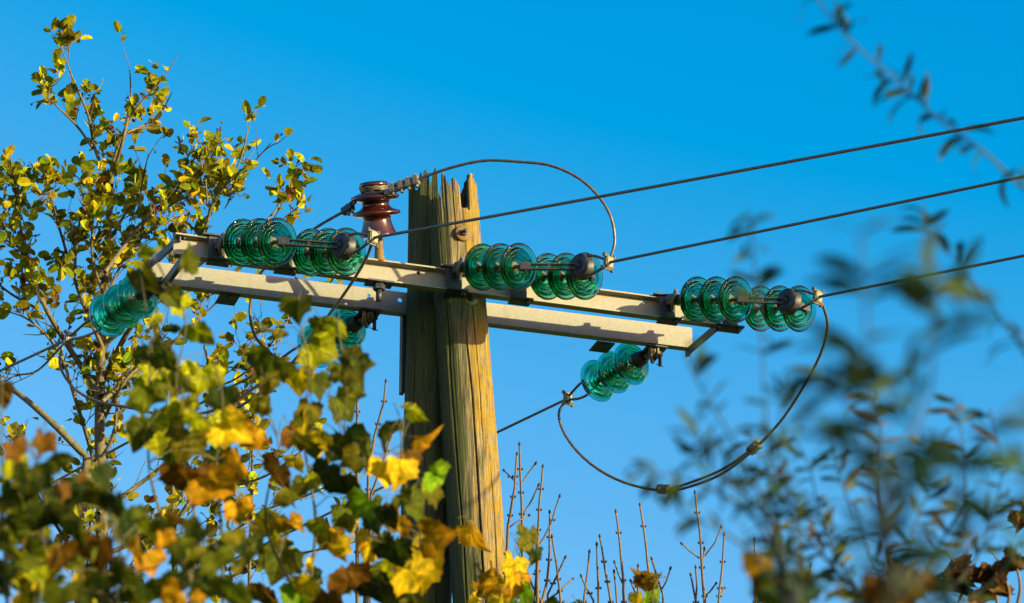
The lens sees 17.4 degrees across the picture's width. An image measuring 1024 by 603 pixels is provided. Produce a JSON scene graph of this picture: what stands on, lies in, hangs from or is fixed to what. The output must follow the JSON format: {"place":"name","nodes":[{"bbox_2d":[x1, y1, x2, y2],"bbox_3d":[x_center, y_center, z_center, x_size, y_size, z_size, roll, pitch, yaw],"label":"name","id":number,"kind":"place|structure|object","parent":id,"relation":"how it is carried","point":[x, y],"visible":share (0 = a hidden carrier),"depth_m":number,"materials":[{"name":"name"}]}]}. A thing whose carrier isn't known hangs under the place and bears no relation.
{"place":"outdoors","nodes":[
{"label":"outdoors","id":0,"kind":"place"},
{"bbox_2d":[0,0,1023,602],"label":"sky","id":1,"kind":"structure","parent":0,"point":[617,95],"materials":[{"name":"blue"}]},
{"bbox_3d":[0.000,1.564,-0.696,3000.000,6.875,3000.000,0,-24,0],"label":"ground","id":2,"kind":"structure","parent":0,"visible":0},
{"bbox_2d":[0,373,252,602],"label":"autumn shrub","id":3,"kind":"object","parent":2,"relation":"on","point":[31,570],"visible":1,"depth_m":6.40,"materials":[{"name":"green plant"}]},
{"bbox_2d":[0,14,392,602],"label":"alder tree","id":4,"kind":"object","parent":2,"relation":"on","point":[104,194],"visible":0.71,"depth_m":20.57,"materials":[{"name":"green plant"}]},
{"bbox_2d":[123,241,269,602],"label":"autumn shrub","id":5,"kind":"object","parent":2,"relation":"on","point":[169,438],"visible":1,"depth_m":7.95,"materials":[{"name":"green plant"}]},
{"bbox_2d":[235,289,458,602],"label":"autumn shrub","id":6,"kind":"object","parent":2,"relation":"on","point":[402,571],"visible":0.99,"depth_m":8.40,"materials":[{"name":"green plant"}]},
{"bbox_2d":[354,343,394,602],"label":"bare sapling","id":7,"kind":"object","parent":2,"relation":"on","point":[356,552],"visible":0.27,"depth_m":17.49,"materials":[{"name":"brown plant"}]},
{"bbox_2d":[399,166,505,602],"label":"utility pole","id":8,"kind":"object","parent":2,"relation":"on","point":[445,374],"visible":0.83,"depth_m":18.20,"materials":[{"name":"wood"}]},
{"bbox_2d":[147,261,691,366],"bbox_3d":[-0.507,0.100,18.689,3.160,0.232,0.200,7,-25,-16],"label":"crossarm","id":9,"kind":"object","parent":8,"relation":"attached to","point":[230,288],"visible":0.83,"depth_m":18.60,"materials":[{"name":"metal"}]},
{"bbox_2d":[297,309,375,367],"bbox_3d":[-0.954,0.167,18.728,0.258,0.258,0.589,17,-31,-34],"label":"insulator string","id":10,"kind":"object","parent":9,"relation":"attached to","point":[356,327],"visible":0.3,"depth_m":18.63,"materials":[{"name":"green glass"}]},
{"bbox_2d":[282,346,297,363],"bbox_3d":[-1.227,0.311,19.050,0.036,0.123,0.374,17,-29,-34],"label":"yoke","id":11,"kind":"object","parent":10,"relation":"attached to","point":[289,352],"visible":0.09,"depth_m":19.11,"materials":[{"name":"metal"}]},
{"bbox_2d":[580,343,660,401],"bbox_3d":[0.654,0.373,19.200,0.258,0.258,0.589,17,-31,-34],"label":"insulator string","id":12,"kind":"object","parent":9,"relation":"attached to","point":[621,368],"visible":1,"depth_m":19.18,"materials":[{"name":"green glass"}]},
{"bbox_2d":[568,382,587,400],"bbox_3d":[0.409,0.512,19.484,0.036,0.117,0.278,17,-29,-34],"label":"yoke","id":13,"kind":"object","parent":12,"relation":"attached to","point":[572,392],"visible":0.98,"depth_m":19.52,"materials":[{"name":"metal"}]},
{"bbox_2d":[235,400,562,558],"bbox_3d":[-15.510,9.447,38.022,0.016,1.236,51.750,17,-29,-34],"label":"power line","id":14,"kind":"object","parent":13,"relation":"attached to","point":[502,429],"visible":0.29,"depth_m":19.93,"materials":[{"name":"metal"}]},
{"bbox_2d":[562,390,573,406],"bbox_3d":[0.328,0.570,19.577,0.077,0.088,0.032,17,-29,-34],"label":"wire clamp","id":15,"kind":"object","parent":13,"relation":"attached to","point":[566,397],"visible":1,"depth_m":19.56,"materials":[{"name":"silver metal"}]},
{"bbox_2d":[150,230,744,356],"bbox_3d":[-0.336,-0.033,18.491,3.319,0.206,0.481,7,-25,-15],"label":"crossarm","id":16,"kind":"object","parent":8,"relation":"attached to","point":[444,279],"visible":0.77,"depth_m":18.34,"materials":[{"name":"metal"}]},
{"bbox_2d":[89,276,162,336],"bbox_3d":[-2.088,-0.010,18.408,0.258,0.258,0.589,17,-31,-34],"label":"insulator string","id":17,"kind":"object","parent":16,"relation":"attached to","point":[117,310],"visible":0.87,"depth_m":18.40,"materials":[{"name":"green glass"}]},
{"bbox_2d":[69,318,97,340],"bbox_3d":[-2.377,0.148,18.747,0.036,0.116,0.425,17,-29,-34],"label":"yoke","id":18,"kind":"object","parent":17,"relation":"attached to","point":[79,328],"visible":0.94,"depth_m":18.80,"materials":[{"name":"metal"}]},
{"bbox_2d":[62,330,76,347],"bbox_3d":[-2.505,0.210,18.903,0.077,0.088,0.036,17,-29,-34],"label":"wire clamp","id":19,"kind":"object","parent":18,"relation":"attached to","point":[67,337],"visible":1,"depth_m":18.89,"materials":[{"name":"silver metal"}]},
{"bbox_2d":[0,340,63,371],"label":"power line","id":20,"kind":"object","parent":19,"relation":"attached to","point":[31,356],"visible":1,"depth_m":19.21,"materials":[{"name":"metal"}]},
{"bbox_2d":[213,217,296,266],"bbox_3d":[-1.397,-0.312,17.721,0.258,0.258,0.589,21,-14,-39],"label":"insulator string","id":21,"kind":"object","parent":16,"relation":"attached to","point":[243,242],"visible":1,"depth_m":17.59,"materials":[{"name":"green glass"}]},
{"bbox_2d":[277,232,368,259],"bbox_3d":[-0.942,-0.279,17.513,0.539,0.141,0.256,-7,-25,15],"label":"yoke","id":22,"kind":"object","parent":21,"relation":"attached to","point":[343,247],"visible":1,"depth_m":17.47,"materials":[{"name":"metal"}]},
{"bbox_2d":[58,245,371,418],"bbox_3d":[-1.539,0.220,18.097,2.464,0.683,0.311,-20,-31,37],"label":"jumper wire","id":23,"kind":"object","parent":22,"relation":"hanging from","point":[250,399],"visible":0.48,"depth_m":18.08,"materials":[{"name":"grey metal"}]},
{"bbox_2d":[198,383,259,414],"bbox_3d":[-1.540,0.519,17.872,0.544,0.134,0.041,-11,-26,24],"label":"jumper wire","id":24,"kind":"object","parent":23,"relation":"attached to","point":[241,396],"visible":0.37,"depth_m":17.82,"materials":[{"name":"grey metal"}]},
{"bbox_2d":[365,227,379,247],"bbox_3d":[-0.724,-0.331,17.327,0.080,0.092,0.040,21,-32,-39],"label":"wire clamp","id":25,"kind":"object","parent":22,"relation":"attached to","point":[371,240],"visible":1,"depth_m":17.31,"materials":[{"name":"silver metal"}]},
{"bbox_2d":[374,116,1023,238],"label":"power line","id":26,"kind":"object","parent":25,"relation":"attached to","point":[713,175],"visible":0.98,"depth_m":15.56,"materials":[{"name":"metal"}]},
{"bbox_2d":[287,227,365,276],"bbox_3d":[-1.041,-0.262,17.824,0.258,0.258,0.589,21,-14,-39],"label":"insulator string","id":27,"kind":"object","parent":16,"relation":"attached to","point":[311,262],"visible":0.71,"depth_m":17.71,"materials":[{"name":"green glass"}]},
{"bbox_2d":[350,181,400,301],"bbox_3d":[-0.749,-0.353,18.190,0.281,0.662,0.298,8,-25,-17],"label":"pin insulator","id":28,"kind":"object","parent":16,"relation":"attached to","point":[376,212],"visible":0.88,"depth_m":18.18,"materials":[{"name":"brown ceramic"}]},
{"bbox_2d":[341,201,354,215],"bbox_3d":[-0.897,-0.505,18.261,0.088,0.078,0.036,-19,-30,36],"label":"wire clamp","id":29,"kind":"object","parent":28,"relation":"attached to","point":[347,209],"visible":1,"depth_m":18.24,"materials":[{"name":"metal"}]},
{"bbox_2d":[384,174,420,195],"bbox_3d":[-0.598,-0.630,18.119,0.206,0.107,0.040,-9,-26,20],"label":"wire clamp","id":30,"kind":"object","parent":28,"relation":"attached to","point":[401,185],"visible":1,"depth_m":18.10,"materials":[{"name":"silver metal"}]},
{"bbox_2d":[248,159,615,356],"bbox_3d":[-0.600,-0.248,18.320,2.482,0.689,0.657,-19,-30,36],"label":"jumper wire","id":31,"kind":"object","parent":28,"relation":"attached to","point":[592,189],"visible":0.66,"depth_m":17.99,"materials":[{"name":"grey metal"}]},
{"bbox_2d":[451,243,536,290],"bbox_3d":[-0.129,-0.187,18.110,0.258,0.258,0.589,21,-14,-39],"label":"insulator string","id":32,"kind":"object","parent":16,"relation":"attached to","point":[483,267],"visible":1,"depth_m":17.99,"materials":[{"name":"green glass"}]},
{"bbox_2d":[531,252,602,299],"bbox_3d":[0.227,-0.137,18.213,0.258,0.258,0.589,21,-14,-39],"label":"insulator string","id":33,"kind":"object","parent":16,"relation":"attached to","point":[551,285],"visible":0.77,"depth_m":18.10,"materials":[{"name":"green glass"}]},
{"bbox_2d":[520,253,603,281],"bbox_3d":[0.310,-0.168,17.914,0.503,0.145,0.254,-7,-25,15],"label":"yoke","id":34,"kind":"object","parent":33,"relation":"attached to","point":[581,266],"visible":1,"depth_m":17.86,"materials":[{"name":"metal"}]},
{"bbox_2d":[600,252,615,272],"bbox_3d":[0.511,-0.207,17.731,0.080,0.091,0.043,21,-32,-39],"label":"wire clamp","id":35,"kind":"object","parent":34,"relation":"attached to","point":[607,265],"visible":1,"depth_m":17.72,"materials":[{"name":"silver metal"}]},
{"bbox_2d":[610,176,1019,262],"bbox_3d":[2.789,-0.669,15.314,0.016,1.137,6.615,21,-32,-39],"label":"power line","id":36,"kind":"object","parent":35,"relation":"attached to","point":[823,218],"visible":0.95,"depth_m":16.62,"materials":[{"name":"metal"}]},
{"bbox_2d":[665,276,752,322],"bbox_3d":[1.057,-0.010,18.448,0.258,0.258,0.589,21,-14,-39],"label":"insulator string","id":37,"kind":"object","parent":16,"relation":"attached to","point":[698,299],"visible":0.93,"depth_m":18.35,"materials":[{"name":"green glass"}]},
{"bbox_2d":[737,288,812,314],"bbox_3d":[1.444,-0.003,18.207,0.434,0.145,0.287,0,-24,0],"label":"yoke","id":38,"kind":"object","parent":37,"relation":"attached to","point":[788,301],"visible":0.98,"depth_m":18.20,"materials":[{"name":"metal"}]},
{"bbox_2d":[558,302,828,490],"bbox_3d":[1.102,0.606,18.794,0.381,0.712,2.127,19,-31,-37],"label":"jumper wire","id":39,"kind":"object","parent":38,"relation":"hanging from","point":[688,486],"visible":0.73,"depth_m":18.94,"materials":[{"name":"grey metal"}]},
{"bbox_2d":[655,484,668,493],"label":"wire clamp","id":40,"kind":"object","parent":39,"relation":"attached to","point":[663,487],"visible":0.41,"depth_m":19.02,"materials":[{"name":"metal"}]},
{"bbox_2d":[680,453,746,486],"bbox_3d":[1.121,0.946,18.867,0.678,0.113,0.049,-19,-31,37],"label":"jumper wire","id":41,"kind":"object","parent":39,"relation":"attached to","point":[702,478],"visible":0.56,"depth_m":18.87,"materials":[{"name":"grey metal"}]},
{"bbox_2d":[746,441,761,455],"bbox_3d":[1.353,0.816,18.680,0.068,0.074,0.098,18,-30,-35],"label":"wire clamp","id":42,"kind":"object","parent":39,"relation":"attached to","point":[752,452],"visible":0.63,"depth_m":18.67,"materials":[{"name":"metal"}]},
{"bbox_2d":[810,287,823,306],"bbox_3d":[1.651,-0.024,18.067,0.080,0.091,0.043,21,-32,-39],"label":"wire clamp","id":43,"kind":"object","parent":38,"relation":"attached to","point":[816,300],"visible":1,"depth_m":18.05,"materials":[{"name":"silver metal"}]},
{"bbox_2d":[819,254,1023,297],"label":"power line","id":44,"kind":"object","parent":38,"relation":"attached to","point":[948,270],"visible":0.52,"depth_m":17.27,"materials":[{"name":"metal"}]},
{"bbox_2d":[745,285,815,331],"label":"insulator string","id":45,"kind":"object","parent":16,"relation":"attached to","point":[773,317],"visible":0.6,"depth_m":18.43,"materials":[{"name":"green glass"}]},
{"bbox_2d":[455,511,580,602],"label":"autumn shrub","id":46,"kind":"object","parent":2,"relation":"on","point":[492,586],"visible":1,"depth_m":10.39,"materials":[{"name":"yellow plant"}]},
{"bbox_2d":[503,441,573,602],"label":"bare sapling","id":47,"kind":"object","parent":2,"relation":"on","point":[535,587],"visible":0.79,"depth_m":17.20,"materials":[{"name":"brown plant"}]},
{"bbox_2d":[580,502,671,602],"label":"bare sapling","id":48,"kind":"object","parent":2,"relation":"on","point":[623,580],"visible":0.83,"depth_m":17.39,"materials":[{"name":"brown plant"}]},
{"bbox_2d":[627,567,666,602],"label":"autumn shrub","id":49,"kind":"object","parent":2,"relation":"on","point":[646,582],"visible":1,"depth_m":10.97,"materials":[{"name":"yellow plant"}]},
{"bbox_2d":[680,490,725,602],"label":"bare sapling","id":50,"kind":"object","parent":2,"relation":"on","point":[704,596],"visible":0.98,"depth_m":17.26,"materials":[{"name":"brown plant"}]},
{"bbox_2d":[624,209,831,602],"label":"willow shrub","id":51,"kind":"object","parent":2,"relation":"on","point":[776,549],"visible":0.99,"depth_m":3.89,"materials":[{"name":"green plant"}]},
{"bbox_2d":[742,541,935,602],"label":"autumn shrub","id":52,"kind":"object","parent":2,"relation":"on","point":[872,591],"visible":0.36,"depth_m":4.48,"materials":[{"name":"brown plant"}]},
{"bbox_2d":[727,394,1023,602],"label":"willow shrub","id":53,"kind":"object","parent":2,"relation":"on","point":[844,592],"visible":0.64,"depth_m":5.32,"materials":[{"name":"green plant"}]},
{"bbox_2d":[774,215,1023,602],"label":"willow shrub","id":54,"kind":"object","parent":2,"relation":"on","point":[914,288],"visible":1,"depth_m":2.48,"materials":[{"name":"green plant"}]},
{"bbox_2d":[799,0,1023,365],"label":"willow shrub","id":55,"kind":"object","parent":2,"relation":"on","point":[924,89],"visible":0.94,"depth_m":4.62,"materials":[{"name":"green plant"}]},
{"bbox_2d":[941,509,1023,602],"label":"withered twig","id":56,"kind":"object","parent":2,"relation":"on","point":[983,574],"visible":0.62,"depth_m":10.99,"materials":[{"name":"brown plant"}]},
{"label":"wire clamp","id":57,"kind":"object","parent":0,"visible":0},
{"bbox_2d":[52,374,253,483],"bbox_3d":[-17.176,9.027,37.728,0.016,0.897,51.748,17,-29,-34],"label":"power line","id":58,"kind":"object","parent":57,"relation":"attached to","point":[201,402],"visible":0.3,"depth_m":20.44,"materials":[{"name":"metal"}]}
]}

